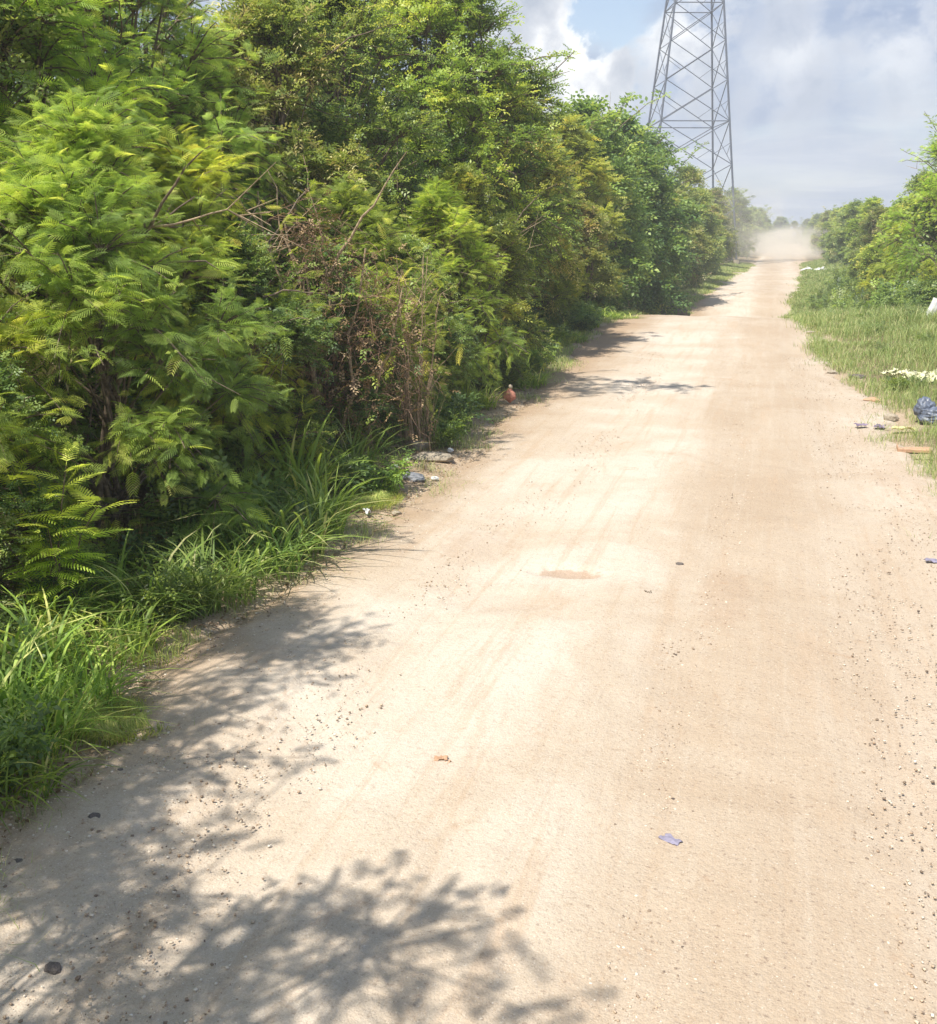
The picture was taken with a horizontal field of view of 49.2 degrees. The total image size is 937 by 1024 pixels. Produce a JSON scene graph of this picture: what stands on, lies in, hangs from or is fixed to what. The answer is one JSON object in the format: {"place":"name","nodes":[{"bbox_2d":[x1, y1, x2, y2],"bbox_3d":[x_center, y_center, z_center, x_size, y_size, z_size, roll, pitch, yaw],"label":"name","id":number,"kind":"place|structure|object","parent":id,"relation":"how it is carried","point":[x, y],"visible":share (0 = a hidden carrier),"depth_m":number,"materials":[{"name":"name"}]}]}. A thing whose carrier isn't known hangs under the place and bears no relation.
{"place":"outdoors","nodes":[
{"label":"outdoors","id":0,"kind":"place"},
{"bbox_2d":[0,261,755,971],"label":"verge grass","id":1,"kind":"structure","parent":0,"point":[730,269],"depth_m":11.24,"materials":[{"name":"plant"}]},
{"bbox_2d":[0,244,936,1023],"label":"dirt road","id":2,"kind":"structure","parent":0,"point":[500,868],"depth_m":5.07,"materials":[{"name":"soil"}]},
{"bbox_2d":[0,239,936,845],"bbox_3d":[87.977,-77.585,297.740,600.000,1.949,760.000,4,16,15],"label":"ground","id":3,"kind":"structure","parent":0,"point":[228,621],"depth_m":9.09,"materials":[{"name":"soil"}]},
{"bbox_2d":[0,616,58,690],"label":"weed","id":4,"kind":"object","parent":3,"relation":"on","point":[15,651],"visible":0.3,"depth_m":5.64,"materials":[{"name":"green plant"}]},
{"bbox_2d":[0,694,70,793],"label":"weed","id":5,"kind":"object","parent":3,"relation":"on","point":[6,756],"visible":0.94,"depth_m":4.73,"materials":[{"name":"green plant"}]},
{"bbox_2d":[0,270,122,637],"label":"leafy bush","id":6,"kind":"object","parent":3,"relation":"on","point":[6,384],"visible":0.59,"depth_m":6.56,"materials":[{"name":"green plant"}]},
{"bbox_2d":[0,705,122,832],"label":"grass clump","id":7,"kind":"object","parent":3,"relation":"on","point":[44,768],"visible":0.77,"depth_m":4.71,"materials":[{"name":"plant"}]},
{"bbox_2d":[0,607,133,729],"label":"grass clump","id":8,"kind":"object","parent":3,"relation":"on","point":[10,688],"visible":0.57,"depth_m":5.42,"materials":[{"name":"plant"}]},
{"bbox_2d":[0,438,136,613],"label":"fern","id":9,"kind":"object","parent":3,"relation":"on","point":[55,572],"visible":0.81,"depth_m":6.56,"materials":[{"name":"green plant"}]},
{"bbox_2d":[0,293,146,600],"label":"feathery shrub","id":10,"kind":"object","parent":3,"relation":"on","point":[11,335],"visible":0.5,"depth_m":6.73,"materials":[{"name":"green plant"}]},
{"bbox_2d":[0,585,149,681],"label":"grass clump","id":11,"kind":"object","parent":3,"relation":"on","point":[57,654],"visible":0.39,"depth_m":5.96,"materials":[{"name":"plant"}]},
{"bbox_2d":[0,565,164,635],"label":"grass clump","id":12,"kind":"object","parent":3,"relation":"on","point":[54,608],"visible":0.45,"depth_m":6.57,"materials":[{"name":"plant"}]},
{"bbox_2d":[0,659,167,774],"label":"grass clump","id":13,"kind":"object","parent":3,"relation":"on","point":[59,719],"visible":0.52,"depth_m":5.15,"materials":[{"name":"plant"}]},
{"bbox_2d":[0,0,177,515],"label":"seeded tree","id":14,"kind":"object","parent":3,"relation":"on","point":[8,23],"visible":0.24,"depth_m":8.21,"materials":[{"name":"green plant"}]},
{"bbox_2d":[0,615,186,724],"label":"grass clump","id":15,"kind":"object","parent":3,"relation":"on","point":[95,679],"visible":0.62,"depth_m":5.64,"materials":[{"name":"plant"}]},
{"bbox_2d":[0,0,209,470],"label":"feathery tree","id":16,"kind":"object","parent":3,"relation":"on","point":[79,20],"visible":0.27,"depth_m":8.66,"materials":[{"name":"green plant"}]},
{"bbox_2d":[0,587,211,672],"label":"grass clump","id":17,"kind":"object","parent":3,"relation":"on","point":[134,638],"visible":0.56,"depth_m":6.33,"materials":[{"name":"plant"}]},
{"bbox_2d":[51,694,175,747],"bbox_3d":[-1.850,1.099,5.400,0.747,0.126,0.591,4,16,15],"label":"turf patch","id":18,"kind":"object","parent":3,"relation":"on","point":[130,723],"visible":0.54,"depth_m":5.33,"materials":[{"name":"green plant"}]},
{"bbox_2d":[0,0,240,412],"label":"leafy tree","id":19,"kind":"object","parent":3,"relation":"on","point":[126,42],"visible":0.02,"depth_m":12.88,"materials":[{"name":"green plant"}]},
{"bbox_2d":[80,525,175,586],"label":"weed","id":20,"kind":"object","parent":3,"relation":"on","point":[115,545],"visible":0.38,"depth_m":7.48,"materials":[{"name":"green plant"}]},
{"bbox_2d":[7,525,253,636],"bbox_3d":[-2.214,0.445,6.750,1.608,0.614,1.582,0,15,0],"label":"grass clump","id":21,"kind":"object","parent":3,"relation":"on","point":[110,602],"visible":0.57,"depth_m":6.68,"materials":[{"name":"plant"}]},
{"bbox_2d":[11,0,263,182],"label":"feathery tree","id":22,"kind":"object","parent":3,"relation":"on","point":[160,51],"visible":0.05,"depth_m":15.61,"materials":[{"name":"green plant"}]},
{"bbox_2d":[0,0,304,423],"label":"feathery tree","id":23,"kind":"object","parent":3,"relation":"on","point":[192,85],"visible":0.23,"depth_m":11.18,"materials":[{"name":"green plant"}]},
{"bbox_2d":[0,76,306,569],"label":"feathery shrub","id":24,"kind":"object","parent":3,"relation":"on","point":[70,168],"visible":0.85,"depth_m":7.33,"materials":[{"name":"green plant"}]},
{"bbox_2d":[106,555,212,624],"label":"weed","id":25,"kind":"object","parent":3,"relation":"on","point":[171,587],"visible":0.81,"depth_m":6.67,"materials":[{"name":"green plant"}]},
{"bbox_2d":[114,624,208,668],"bbox_3d":[-1.892,0.842,6.370,0.673,0.114,0.649,4,16,15],"label":"turf patch","id":26,"kind":"object","parent":3,"relation":"on","point":[184,637],"visible":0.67,"depth_m":6.31,"materials":[{"name":"green plant"}]},
{"bbox_2d":[141,522,224,577],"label":"weed","id":27,"kind":"object","parent":3,"relation":"on","point":[165,541],"visible":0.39,"depth_m":7.67,"materials":[{"name":"green plant"}]},
{"bbox_2d":[131,449,239,546],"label":"weed","id":28,"kind":"object","parent":3,"relation":"on","point":[187,507],"visible":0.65,"depth_m":8.08,"materials":[{"name":"green plant"}]},
{"bbox_2d":[58,524,317,623],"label":"grass clump","id":29,"kind":"object","parent":3,"relation":"on","point":[207,603],"visible":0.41,"depth_m":6.87,"materials":[{"name":"plant"}]},
{"bbox_2d":[44,123,346,493],"bbox_3d":[-2.643,-1.722,9.984,3.202,3.917,3.067,-10,18,-32],"label":"feathery shrub","id":30,"kind":"object","parent":3,"relation":"on","point":[205,180],"visible":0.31,"depth_m":9.40,"materials":[{"name":"green plant"}]},
{"bbox_2d":[104,487,293,562],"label":"grass clump","id":31,"kind":"object","parent":3,"relation":"on","point":[225,534],"visible":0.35,"depth_m":7.97,"materials":[{"name":"plant"}]},
{"bbox_2d":[118,529,323,614],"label":"grass clump","id":32,"kind":"object","parent":3,"relation":"on","point":[238,573],"visible":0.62,"depth_m":7.19,"materials":[{"name":"plant"}]},
{"bbox_2d":[112,223,354,502],"bbox_3d":[-2.180,-1.253,9.731,2.112,2.909,2.300,3,15,11],"label":"leafy bush","id":33,"kind":"object","parent":3,"relation":"on","point":[255,259],"visible":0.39,"depth_m":9.31,"materials":[{"name":"green plant"}]},
{"bbox_2d":[142,437,337,514],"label":"grass clump","id":34,"kind":"object","parent":3,"relation":"on","point":[268,470],"visible":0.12,"depth_m":9.26,"materials":[{"name":"plant"}]},
{"bbox_2d":[169,470,318,548],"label":"weed","id":35,"kind":"object","parent":3,"relation":"on","point":[259,479],"visible":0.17,"depth_m":8.63,"materials":[{"name":"green plant"}]},
{"bbox_2d":[166,503,374,582],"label":"grass clump","id":36,"kind":"object","parent":3,"relation":"on","point":[286,543],"visible":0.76,"depth_m":7.76,"materials":[{"name":"plant"}]},
{"bbox_2d":[142,0,406,404],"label":"seeded tree","id":37,"kind":"object","parent":3,"relation":"on","point":[269,26],"visible":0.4,"depth_m":12.74,"materials":[{"name":"green plant"}]},
{"bbox_2d":[0,361,569,855],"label":"leaf litter","id":38,"kind":"object","parent":3,"relation":"on","point":[242,617],"visible":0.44,"depth_m":6.86,"materials":[{"name":"plant"}]},
{"bbox_2d":[163,477,411,562],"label":"grass clump","id":39,"kind":"object","parent":3,"relation":"on","point":[284,516],"visible":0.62,"depth_m":8.20,"materials":[{"name":"plant"}]},
{"bbox_2d":[226,407,382,509],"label":"grass clump","id":40,"kind":"object","parent":3,"relation":"on","point":[295,466],"visible":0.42,"depth_m":9.45,"materials":[{"name":"plant"}]},
{"bbox_2d":[242,241,412,453],"bbox_3d":[-1.642,-1.792,11.861,2.103,2.661,1.932,7,17,23],"label":"leafy bush","id":41,"kind":"object","parent":3,"relation":"on","point":[382,416],"visible":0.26,"depth_m":11.68,"materials":[{"name":"plant"}]},
{"bbox_2d":[291,446,369,498],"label":"weed","id":42,"kind":"object","parent":3,"relation":"on","point":[344,483],"visible":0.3,"depth_m":9.77,"materials":[{"name":"green plant"}]},
{"bbox_2d":[266,452,395,537],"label":"grass clump","id":43,"kind":"object","parent":3,"relation":"on","point":[313,499],"visible":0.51,"depth_m":8.76,"materials":[{"name":"plant"}]},
{"bbox_2d":[235,177,463,437],"bbox_3d":[-1.504,-2.358,12.793,2.914,3.507,2.768,9,18,30],"label":"feathery shrub","id":44,"kind":"object","parent":3,"relation":"on","point":[372,216],"visible":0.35,"depth_m":12.36,"materials":[{"name":"green plant"}]},
{"bbox_2d":[211,0,492,362],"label":"leafy tree","id":45,"kind":"object","parent":3,"relation":"on","point":[335,16],"visible":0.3,"depth_m":15.29,"materials":[{"name":"green plant"}]},
{"bbox_2d":[244,151,459,463],"bbox_3d":[-1.203,-2.164,11.287,2.595,3.418,2.109,-10,18,-33],"label":"dry tangle","id":46,"kind":"object","parent":3,"relation":"on","point":[314,390],"visible":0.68,"depth_m":11.04,"materials":[{"name":"plant"}]},
{"bbox_2d":[282,406,422,484],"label":"grass clump","id":47,"kind":"object","parent":3,"relation":"on","point":[371,453],"visible":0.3,"depth_m":10.28,"materials":[{"name":"plant"}]},
{"bbox_2d":[328,392,385,454],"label":"weed","id":48,"kind":"object","parent":3,"relation":"on","point":[352,428],"visible":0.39,"depth_m":11.55,"materials":[{"name":"green plant"}]},
{"bbox_2d":[328,483,404,512],"bbox_3d":[-0.963,-0.152,9.868,0.826,0.150,0.964,4,16,15],"label":"turf patch","id":49,"kind":"object","parent":3,"relation":"on","point":[380,495],"visible":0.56,"depth_m":9.75,"materials":[{"name":"green plant"}]},
{"bbox_2d":[203,0,531,285],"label":"tall tree","id":50,"kind":"object","parent":3,"relation":"on","point":[417,43],"depth_m":20.48,"materials":[{"name":"green plant"}]},
{"bbox_2d":[349,445,416,494],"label":"weed","id":51,"kind":"object","parent":3,"relation":"on","point":[393,476],"visible":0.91,"depth_m":10.14,"materials":[{"name":"green plant"}]},
{"bbox_2d":[326,203,485,418],"bbox_3d":[-0.861,-2.565,13.839,2.243,3.165,2.332,7,17,23],"label":"leafy bush","id":52,"kind":"object","parent":3,"relation":"on","point":[456,339],"visible":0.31,"depth_m":13.64,"materials":[{"name":"green plant"}]},
{"bbox_2d":[370,218,463,450],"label":"bare shrub","id":53,"kind":"object","parent":3,"relation":"on","point":[419,414],"visible":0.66,"depth_m":11.99,"materials":[{"name":"brown plant"}]},
{"bbox_2d":[409,452,453,461],"bbox_3d":[-0.416,-0.636,11.686,0.524,0.088,0.298,1,15,4],"label":"flat rock","id":54,"kind":"object","parent":3,"relation":"on","point":[438,457],"visible":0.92,"depth_m":11.58,"materials":[{"name":"stone"}]},
{"bbox_2d":[406,409,476,447],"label":"weed","id":55,"kind":"object","parent":3,"relation":"on","point":[450,433],"visible":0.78,"depth_m":12.25,"materials":[{"name":"green plant"}]},
{"bbox_2d":[394,388,493,434],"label":"weed","id":56,"kind":"object","parent":3,"relation":"on","point":[444,414],"visible":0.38,"depth_m":12.99,"materials":[{"name":"green plant"}]},
{"bbox_2d":[360,176,532,404],"bbox_3d":[-0.513,-3.125,15.223,2.944,3.599,2.728,10,18,33],"label":"feathery shrub","id":57,"kind":"object","parent":3,"relation":"on","point":[441,212],"visible":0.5,"depth_m":14.93,"materials":[{"name":"green plant"}]},
{"bbox_2d":[351,0,599,338],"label":"leafy tree","id":58,"kind":"object","parent":3,"relation":"on","point":[500,86],"visible":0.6,"depth_m":19.21,"materials":[{"name":"green plant"}]},
{"bbox_2d":[389,160,562,390],"bbox_3d":[-0.164,-3.673,16.866,2.962,4.080,3.225,9,17,30],"label":"yellow green bush","id":59,"kind":"object","parent":3,"relation":"on","point":[470,181],"visible":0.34,"depth_m":16.58,"materials":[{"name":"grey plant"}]},
{"bbox_2d":[444,378,509,410],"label":"grass clump","id":60,"kind":"object","parent":3,"relation":"on","point":[485,401],"visible":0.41,"depth_m":15.20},
{"bbox_2d":[441,209,532,358],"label":"leafy bush","id":61,"kind":"object","parent":3,"relation":"on","point":[503,292],"visible":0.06,"depth_m":18.97,"materials":[{"name":"green plant"}]},
{"bbox_2d":[478,349,534,390],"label":"weed","id":62,"kind":"object","parent":3,"relation":"on","point":[509,379],"visible":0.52,"depth_m":16.94,"materials":[{"name":"green plant"}]},
{"bbox_2d":[459,87,587,330],"bbox_3d":[0.777,-7.028,24.430,4.115,6.438,4.132,-2,15,-9],"label":"seeded tree","id":63,"kind":"object","parent":3,"relation":"on","point":[555,159],"visible":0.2,"depth_m":23.80,"materials":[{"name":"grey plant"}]},
{"bbox_2d":[478,98,590,301],"bbox_3d":[1.037,-8.493,28.035,4.500,6.013,4.664,-5,16,-19],"label":"leafy tree","id":64,"kind":"object","parent":3,"relation":"on","point":[567,187],"depth_m":27.78,"materials":[{"name":"green plant"}]},
{"bbox_2d":[513,334,561,372],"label":"weed","id":65,"kind":"object","parent":3,"relation":"on","point":[537,362],"visible":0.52,"depth_m":18.88,"materials":[{"name":"green plant"}]},
{"bbox_2d":[507,361,567,388],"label":"grass clump","id":66,"kind":"object","parent":3,"relation":"on","point":[534,379],"visible":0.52,"depth_m":17.34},
{"bbox_2d":[523,211,590,316],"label":"feathery shrub","id":67,"kind":"object","parent":3,"relation":"on","point":[556,293],"visible":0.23,"depth_m":26.18,"materials":[{"name":"green plant"}]},
{"bbox_2d":[532,322,583,346],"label":"weed","id":68,"kind":"object","parent":3,"relation":"on","point":[563,333],"visible":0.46,"depth_m":22.31,"materials":[{"name":"green plant"}]},
{"bbox_2d":[522,111,633,308],"bbox_3d":[2.904,-8.767,31.180,4.492,6.476,4.041,-6,16,-22],"label":"roadside tree","id":69,"kind":"object","parent":3,"relation":"on","point":[593,169],"visible":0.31,"depth_m":30.28,"materials":[{"name":"green plant"}]},
{"bbox_2d":[561,306,601,331],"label":"weed","id":70,"kind":"object","parent":3,"relation":"on","point":[586,316],"visible":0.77,"depth_m":24.56,"materials":[{"name":"green plant"}]},
{"bbox_2d":[502,89,670,308],"bbox_3d":[3.945,-10.521,35.395,5.938,7.764,5.586,-2,15,-8],"label":"roadside tree","id":71,"kind":"object","parent":3,"relation":"on","point":[598,126],"visible":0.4,"depth_m":34.54,"materials":[{"name":"green plant"}]},
{"bbox_2d":[553,199,631,308],"bbox_3d":[3.213,-6.953,28.946,2.603,3.659,2.316,-7,17,-26],"label":"tree","id":72,"kind":"object","parent":3,"relation":"on","point":[594,222],"visible":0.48,"depth_m":28.46,"materials":[{"name":"green plant"}]},
{"bbox_2d":[603,92,701,314],"bbox_3d":[5.897,-11.411,40.282,6.443,8.814,6.331,5,16,18],"label":"roadside tree","id":73,"kind":"object","parent":3,"relation":"on","point":[665,258],"visible":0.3,"depth_m":39.67,"materials":[{"name":"green plant"}]},
{"bbox_2d":[620,182,695,314],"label":"roadside tree","id":74,"kind":"object","parent":3,"relation":"on","point":[660,277],"visible":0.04,"depth_m":45.25,"materials":[{"name":"green plant"}]},
{"bbox_2d":[626,123,709,288],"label":"roadside tree","id":75,"kind":"object","parent":3,"relation":"on","point":[695,207],"visible":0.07,"depth_m":49.73,"materials":[{"name":"green plant"}]},
{"bbox_2d":[651,186,712,286],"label":"roadside tree","id":76,"kind":"object","parent":3,"relation":"on","point":[700,234],"visible":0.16,"depth_m":56.18,"materials":[{"name":"green plant"}]},
{"bbox_2d":[660,162,725,279],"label":"roadside tree","id":77,"kind":"object","parent":3,"relation":"on","point":[701,196],"visible":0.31,"depth_m":61.35,"materials":[{"name":"green plant"}]},
{"bbox_2d":[648,0,739,263],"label":"power pylon","id":78,"kind":"object","parent":3,"relation":"on","point":[661,120],"visible":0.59,"depth_m":97.88,"materials":[{"name":"metal"}]},
{"bbox_2d":[702,202,733,263],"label":"roadside tree","id":79,"kind":"object","parent":3,"relation":"on","point":[714,208],"visible":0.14,"depth_m":78.36,"materials":[{"name":"green plant"}]},
{"bbox_2d":[707,180,740,263],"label":"roadside tree","id":80,"kind":"object","parent":3,"relation":"on","point":[718,192],"visible":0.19,"depth_m":88.18,"materials":[{"name":"green plant"}]},
{"bbox_2d":[718,186,757,259],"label":"roadside tree","id":81,"kind":"object","parent":3,"relation":"on","point":[744,216],"visible":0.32,"depth_m":109.82,"materials":[{"name":"green plant"}]},
{"bbox_2d":[749,205,767,251],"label":"roadside tree","id":82,"kind":"object","parent":3,"relation":"on","point":[761,223],"visible":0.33,"depth_m":160.57,"materials":[{"name":"green plant"}]},
{"bbox_2d":[803,289,833,310],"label":"weed","id":83,"kind":"object","parent":3,"relation":"on","point":[815,305],"visible":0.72,"depth_m":48.38,"materials":[{"name":"green plant"}]},
{"bbox_2d":[809,206,833,254],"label":"roadside tree","id":84,"kind":"object","parent":3,"relation":"on","point":[815,238],"visible":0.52,"depth_m":134.94,"materials":[{"name":"green plant"}]},
{"bbox_2d":[815,207,843,258],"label":"roadside tree","id":85,"kind":"object","parent":3,"relation":"on","point":[826,225],"visible":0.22,"depth_m":114.49,"materials":[{"name":"green plant"}]},
{"bbox_2d":[822,211,859,264],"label":"roadside tree","id":86,"kind":"object","parent":3,"relation":"on","point":[831,247],"visible":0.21,"depth_m":88.55,"materials":[{"name":"green plant"}]},
{"bbox_2d":[828,198,870,265],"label":"roadside tree","id":87,"kind":"object","parent":3,"relation":"on","point":[839,237],"visible":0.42,"depth_m":75.93,"materials":[{"name":"green plant"}]},
{"bbox_2d":[843,244,868,290],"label":"bush","id":88,"kind":"object","parent":3,"relation":"on","point":[854,272],"visible":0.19,"depth_m":50.16,"materials":[{"name":"green plant"}]},
{"bbox_2d":[777,259,936,537],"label":"bank grass","id":89,"kind":"structure","parent":3,"relation":"on","point":[811,280],"depth_m":21.36,"materials":[{"name":"plant"}]},
{"bbox_2d":[838,196,884,271],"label":"roadside tree","id":90,"kind":"object","parent":3,"relation":"on","point":[868,205],"visible":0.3,"depth_m":65.13,"materials":[{"name":"green plant"}]},
{"bbox_2d":[846,203,890,272],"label":"roadside tree","id":91,"kind":"object","parent":3,"relation":"on","point":[872,219],"visible":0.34,"depth_m":56.01,"materials":[{"name":"green plant"}]},
{"bbox_2d":[856,261,889,301],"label":"bush","id":92,"kind":"object","parent":3,"relation":"on","point":[864,283],"visible":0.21,"depth_m":42.39,"materials":[{"name":"green plant"}]},
{"bbox_2d":[848,202,927,293],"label":"roadside tree","id":93,"kind":"object","parent":3,"relation":"on","point":[868,253],"visible":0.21,"depth_m":44.85,"materials":[{"name":"green plant"}]},
{"bbox_2d":[869,271,934,308],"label":"weed","id":94,"kind":"object","parent":3,"relation":"on","point":[895,295],"visible":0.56,"depth_m":30.03,"materials":[{"name":"green plant"}]},
{"bbox_2d":[869,176,936,287],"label":"roadside tree","id":95,"kind":"object","parent":3,"relation":"on","point":[885,269],"visible":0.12,"depth_m":38.69,"materials":[{"name":"green plant"}]},
{"bbox_2d":[870,122,936,294],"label":"roadside tree","id":96,"kind":"object","parent":3,"relation":"on","point":[905,260],"visible":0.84,"depth_m":32.44,"materials":[{"name":"green plant"}]},
{"bbox_2d":[880,372,928,390],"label":"weed","id":97,"kind":"object","parent":3,"relation":"on","point":[903,382],"visible":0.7,"depth_m":16.69,"materials":[{"name":"green plant"}]},
{"bbox_2d":[880,270,936,308],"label":"weed","id":98,"kind":"object","parent":3,"relation":"on","point":[926,288],"visible":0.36,"depth_m":29.64,"materials":[{"name":"green plant"}]},
{"bbox_2d":[881,167,936,259],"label":"roadside tree","id":99,"kind":"object","parent":3,"relation":"on","point":[914,181],"visible":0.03,"depth_m":49.53,"materials":[{"name":"green plant"}]},
{"bbox_2d":[881,368,936,381],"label":"litter pile","id":100,"kind":"object","parent":3,"relation":"on","point":[924,374],"visible":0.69,"depth_m":17.40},
{"bbox_2d":[892,111,936,280],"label":"roadside tree","id":101,"kind":"object","parent":3,"relation":"on","point":[916,209],"visible":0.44,"depth_m":36.71,"materials":[{"name":"green plant"}]},
{"bbox_2d":[904,259,936,294],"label":"bush","id":102,"kind":"object","parent":3,"relation":"on","point":[928,266],"visible":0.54,"depth_m":30.70,"materials":[{"name":"green plant"}]},
{"bbox_2d":[913,396,936,423],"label":"plastic bag","id":103,"kind":"object","parent":3,"relation":"on","point":[924,408],"visible":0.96,"depth_m":13.95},
{"bbox_2d":[12,0,936,240],"label":"sky","id":104,"kind":"structure","parent":0,"point":[826,96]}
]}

